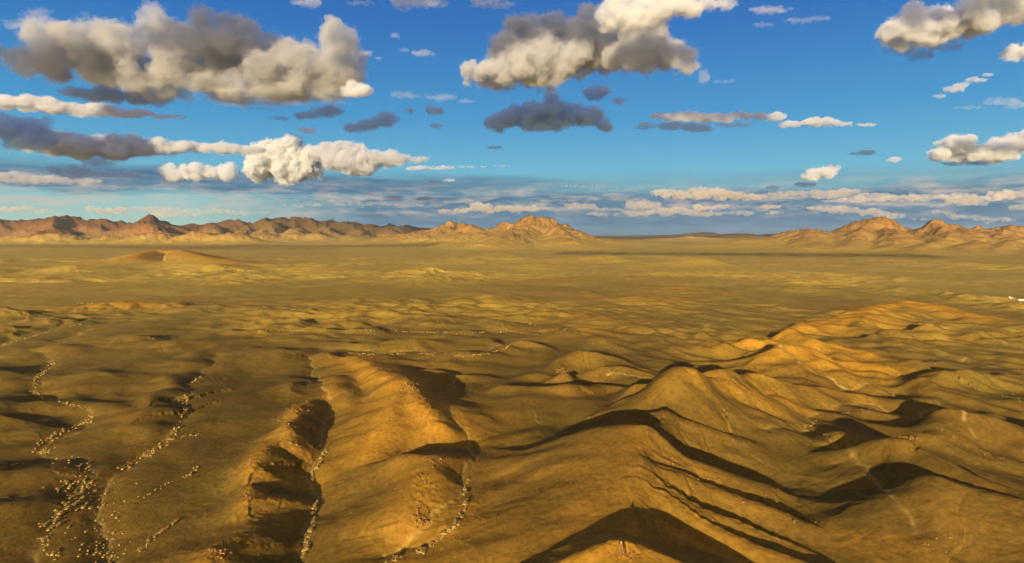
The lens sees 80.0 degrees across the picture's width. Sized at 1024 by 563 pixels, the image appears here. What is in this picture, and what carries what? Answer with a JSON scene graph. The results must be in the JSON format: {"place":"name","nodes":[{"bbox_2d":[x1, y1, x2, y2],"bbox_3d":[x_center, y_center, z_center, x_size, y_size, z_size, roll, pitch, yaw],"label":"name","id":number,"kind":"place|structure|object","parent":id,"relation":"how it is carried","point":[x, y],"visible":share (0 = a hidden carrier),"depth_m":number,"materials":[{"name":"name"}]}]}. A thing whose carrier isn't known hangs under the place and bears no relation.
{"place":"outdoors","nodes":[
{"label":"outdoors","id":0,"kind":"place"},
{"bbox_2d":[0,235,1023,562],"bbox_3d":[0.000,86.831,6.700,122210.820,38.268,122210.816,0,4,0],"label":"ground","id":1,"kind":"structure","parent":0,"point":[552,465],"depth_m":339.83,"materials":[{"name":"soil"}]},
{"bbox_2d":[1,303,1019,562],"bbox_3d":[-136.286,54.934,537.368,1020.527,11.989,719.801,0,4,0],"label":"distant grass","id":2,"kind":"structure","parent":1,"relation":"on","point":[35,379],"depth_m":296.72,"materials":[{"name":"plant"}]},
{"bbox_2d":[208,355,972,561],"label":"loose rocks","id":3,"kind":"object","parent":1,"relation":"on","point":[419,516],"visible":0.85,"depth_m":216.70,"materials":[{"name":"brown stone"}]},
{"bbox_2d":[615,541,626,554],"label":"stone cairn","id":4,"kind":"object","parent":1,"relation":"on","point":[620,550],"visible":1,"depth_m":147.30,"materials":[{"name":"brown stone"}]},
{"bbox_2d":[0,214,1023,256],"bbox_3d":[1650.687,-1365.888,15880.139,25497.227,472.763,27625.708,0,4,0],"label":"hills","id":5,"kind":"structure","parent":0,"point":[884,232],"depth_m":5351.74,"materials":[{"name":"brown stone"}]},
{"bbox_2d":[0,0,1023,234],"label":"sky","id":6,"kind":"structure","parent":0,"point":[593,117],"materials":[{"name":"blue"}]}
]}

